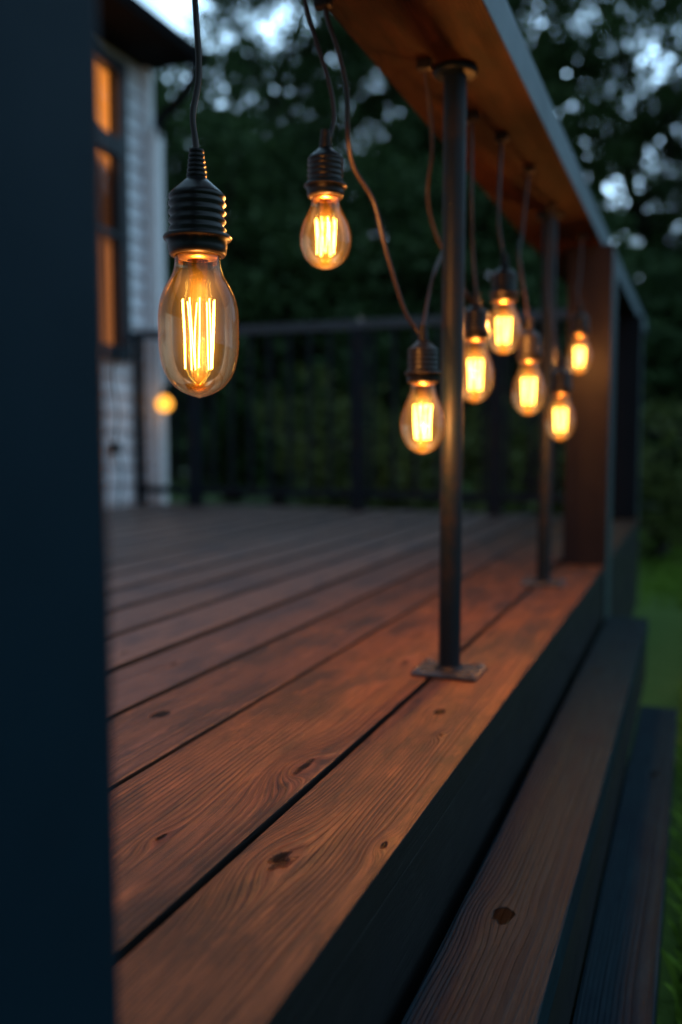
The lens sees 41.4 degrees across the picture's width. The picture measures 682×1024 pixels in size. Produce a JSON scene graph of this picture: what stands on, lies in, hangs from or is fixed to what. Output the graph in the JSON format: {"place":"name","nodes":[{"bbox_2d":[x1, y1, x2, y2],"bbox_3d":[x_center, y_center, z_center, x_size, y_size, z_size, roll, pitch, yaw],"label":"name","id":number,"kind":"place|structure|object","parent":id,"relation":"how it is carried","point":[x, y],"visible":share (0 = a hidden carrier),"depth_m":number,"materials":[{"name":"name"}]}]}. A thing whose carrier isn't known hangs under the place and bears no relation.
{"place":"outdoors","nodes":[
{"label":"outdoors","id":0,"kind":"place"},
{"bbox_2d":[140,0,681,283],"label":"sky","id":1,"kind":"structure","parent":0,"point":[166,9],"materials":[{"name":"white"}]},
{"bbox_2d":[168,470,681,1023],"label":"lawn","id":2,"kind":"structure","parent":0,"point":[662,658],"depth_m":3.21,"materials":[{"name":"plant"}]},
{"bbox_2d":[98,0,207,507],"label":"house","id":3,"kind":"structure","parent":2,"relation":"on","point":[140,42],"depth_m":5.12,"materials":[{"name":"paint"}]},
{"bbox_2d":[107,73,121,506],"bbox_3d":[-1.244,-1.188,4.936,0.064,2.329,0.091,2,5,21],"label":"drainpipe","id":4,"kind":"object","parent":3,"relation":"attached to","point":[114,448],"visible":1,"depth_m":4.93,"materials":[{"name":"black metal"}]},
{"bbox_2d":[99,46,131,361],"bbox_3d":[-1.413,-1.635,4.677,0.173,1.675,0.885,2,5,21],"label":"window","id":5,"kind":"structure","parent":3,"relation":"in","point":[108,63],"depth_m":5.02,"materials":[{"name":"orange glass"}]},
{"bbox_2d":[153,78,338,498],"bbox_3d":[-2.095,-2.365,10.130,4.145,4.834,4.351,2,5,21],"label":"tree","id":6,"kind":"object","parent":2,"relation":"on","point":[224,170],"visible":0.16,"depth_m":9.56,"materials":[{"name":"green plant"}]},
{"bbox_2d":[153,12,361,501],"bbox_3d":[-1.477,-3.281,12.150,3.784,6.292,3.822,2,5,21],"label":"tree","id":7,"kind":"object","parent":2,"relation":"on","point":[293,168],"visible":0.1,"depth_m":11.18,"materials":[{"name":"green plant"}]},
{"bbox_2d":[169,0,442,487],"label":"tree","id":8,"kind":"object","parent":2,"relation":"on","point":[278,64],"visible":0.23,"depth_m":12.20,"materials":[{"name":"green plant"}]},
{"bbox_2d":[164,185,466,506],"bbox_3d":[-0.723,-1.923,10.899,4.321,3.806,4.497,-4,6,-38],"label":"tree","id":9,"kind":"object","parent":2,"relation":"on","point":[360,236],"visible":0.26,"depth_m":9.63,"materials":[{"name":"green plant"}]},
{"bbox_2d":[167,378,479,479],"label":"distant woods","id":10,"kind":"object","parent":2,"relation":"on","point":[298,474],"depth_m":19.35,"materials":[{"name":"green plant"}]},
{"bbox_2d":[253,362,423,509],"bbox_3d":[-0.038,-0.394,6.798,1.387,1.454,1.406,2,5,21],"label":"shrub","id":11,"kind":"object","parent":2,"relation":"on","point":[299,449],"visible":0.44,"depth_m":6.64,"materials":[{"name":"green plant"}]},
{"bbox_2d":[108,503,639,1023],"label":"wooden deck","id":12,"kind":"structure","parent":2,"relation":"on","point":[316,787],"depth_m":1.20,"materials":[{"name":"brown wood"}]},
{"bbox_2d":[0,0,118,1023],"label":"wooden post","id":13,"kind":"object","parent":12,"relation":"on","point":[58,939],"visible":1,"depth_m":0.39,"materials":[{"name":"black paint"}]},
{"bbox_2d":[132,309,567,515],"bbox_3d":[0.048,-0.501,4.739,2.649,0.990,0.068,2,5,21],"label":"railing","id":14,"kind":"object","parent":12,"relation":"on","point":[495,497],"visible":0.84,"depth_m":4.72,"materials":[{"name":"metal"}]},
{"bbox_2d":[156,368,172,411],"bbox_3d":[-1.019,-0.808,5.195,0.092,0.459,0.092,2,5,21],"label":"globe bulb","id":15,"kind":"object","parent":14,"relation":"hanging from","point":[164,403],"visible":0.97,"depth_m":5.18,"materials":[{"name":"yellow glass"}]},
{"bbox_2d":[328,0,646,681],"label":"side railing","id":16,"kind":"object","parent":12,"relation":"on","point":[479,55],"visible":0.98,"depth_m":1.44,"materials":[{"name":"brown wood"}]},
{"bbox_2d":[158,0,238,397],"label":"edison bulb","id":17,"kind":"object","parent":16,"relation":"hanging from","point":[196,233],"visible":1,"depth_m":0.87,"materials":[{"name":"clear glass"}]},
{"bbox_2d":[300,0,350,269],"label":"edison bulb","id":18,"kind":"object","parent":16,"relation":"hanging from","point":[325,182],"visible":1,"depth_m":1.16,"materials":[{"name":"clear glass"}]},
{"bbox_2d":[313,0,469,453],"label":"edison bulb","id":19,"kind":"object","parent":16,"relation":"hanging from","point":[423,359],"visible":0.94,"depth_m":1.32,"materials":[{"name":"clear glass"}]},
{"bbox_2d":[416,58,493,402],"bbox_3d":[0.181,-0.444,1.527,0.071,0.508,0.327,3,5,29],"label":"edison bulb","id":20,"kind":"object","parent":16,"relation":"hanging from","point":[476,320],"visible":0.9,"depth_m":1.63,"materials":[{"name":"clear glass"}]},
{"bbox_2d":[486,132,521,354],"bbox_3d":[0.311,-0.506,1.711,0.069,0.410,0.069,2,5,21],"label":"edison bulb","id":21,"kind":"object","parent":16,"relation":"hanging from","point":[504,278],"visible":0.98,"depth_m":1.70,"materials":[{"name":"clear glass"}]},
{"bbox_2d":[512,165,545,415],"bbox_3d":[0.392,-0.460,1.843,0.069,0.524,0.142,2,5,21],"label":"edison bulb","id":22,"kind":"object","parent":16,"relation":"hanging from","point":[529,349],"visible":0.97,"depth_m":1.82,"materials":[{"name":"clear glass"}]},
{"bbox_2d":[546,202,574,440],"bbox_3d":[0.523,-0.458,2.143,0.068,0.575,0.144,1,5,9],"label":"edison bulb","id":23,"kind":"object","parent":16,"relation":"hanging from","point":[561,378],"visible":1,"depth_m":2.13,"materials":[{"name":"clear glass"}]},
{"bbox_2d":[567,234,591,373],"bbox_3d":[0.665,-0.579,2.501,0.067,0.391,0.084,2,5,21],"label":"edison bulb","id":24,"kind":"object","parent":16,"relation":"hanging from","point":[580,325],"visible":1,"depth_m":2.50,"materials":[{"name":"clear glass"}]},
{"bbox_2d":[563,244,617,625],"bbox_3d":[0.768,-0.086,2.797,0.129,1.419,0.170,2,5,21],"label":"wooden post","id":25,"kind":"object","parent":12,"relation":"on","point":[588,488],"visible":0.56,"depth_m":2.70,"materials":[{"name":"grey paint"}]},
{"bbox_2d":[612,315,643,519],"bbox_3d":[1.356,-0.442,4.281,0.120,0.948,0.120,2,5,21],"label":"wooden post","id":26,"kind":"object","parent":12,"relation":"on","point":[628,397],"visible":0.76,"depth_m":4.22,"materials":[{"name":"grey paint"}]},
{"bbox_2d":[232,127,526,488],"bbox_3d":[0.647,-2.338,11.203,4.357,4.603,4.672,2,5,21],"label":"tree","id":27,"kind":"object","parent":2,"relation":"on","point":[388,178],"visible":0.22,"depth_m":10.00,"materials":[{"name":"green plant"}]},
{"bbox_2d":[268,0,579,483],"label":"tree","id":28,"kind":"object","parent":2,"relation":"on","point":[377,93],"visible":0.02,"depth_m":13.50,"materials":[{"name":"green plant"}]},
{"bbox_2d":[335,388,534,514],"bbox_3d":[0.576,-0.209,6.280,1.286,1.284,1.462,-1,5,-17],"label":"shrub","id":29,"kind":"object","parent":2,"relation":"on","point":[404,470],"visible":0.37,"depth_m":6.09,"materials":[{"name":"green plant"}]},
{"bbox_2d":[345,174,679,509],"bbox_3d":[2.055,-2.123,10.679,4.151,4.259,4.162,2,5,21],"label":"tree","id":30,"kind":"object","parent":2,"relation":"on","point":[510,232],"visible":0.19,"depth_m":9.76,"materials":[{"name":"green plant"}]},
{"bbox_2d":[463,382,565,515],"bbox_3d":[1.451,-0.315,6.389,1.239,1.378,1.342,0,5,-6],"label":"shrub","id":31,"kind":"object","parent":2,"relation":"on","point":[517,457],"visible":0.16,"depth_m":6.36,"materials":[{"name":"green plant"}]},
{"bbox_2d":[374,0,678,492],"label":"tree","id":32,"kind":"object","parent":2,"relation":"on","point":[562,77],"visible":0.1,"depth_m":12.31,"materials":[{"name":"green plant"}]},
{"bbox_2d":[401,616,676,1023],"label":"wooden steps","id":33,"kind":"structure","parent":2,"relation":"on","point":[512,948],"depth_m":1.24,"materials":[{"name":"brown wood"}]},
{"bbox_2d":[463,242,681,506],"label":"tree","id":34,"kind":"object","parent":2,"relation":"on","point":[657,326],"visible":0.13,"depth_m":9.18,"materials":[{"name":"green plant"}]},
{"bbox_2d":[507,0,681,292],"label":"tree","id":35,"kind":"object","parent":2,"relation":"on","point":[615,32],"visible":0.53,"depth_m":11.57,"materials":[{"name":"green plant"}]},
{"bbox_2d":[553,388,681,562],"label":"shrub","id":36,"kind":"object","parent":2,"relation":"on","point":[661,489],"visible":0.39,"depth_m":6.00,"materials":[{"name":"green plant"}]},
{"bbox_2d":[613,0,681,278],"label":"tree","id":37,"kind":"object","parent":2,"relation":"on","point":[671,34],"visible":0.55,"depth_m":11.17,"materials":[{"name":"green plant"}]},
{"bbox_2d":[638,240,681,475],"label":"tree","id":38,"kind":"object","parent":2,"relation":"on","point":[674,353],"visible":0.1,"depth_m":9.36,"materials":[{"name":"green plant"}]},
{"bbox_2d":[636,502,681,1023],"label":"grass","id":39,"kind":"structure","parent":0,"point":[667,570],"depth_m":4.54,"materials":[{"name":"green plant"}]}
]}

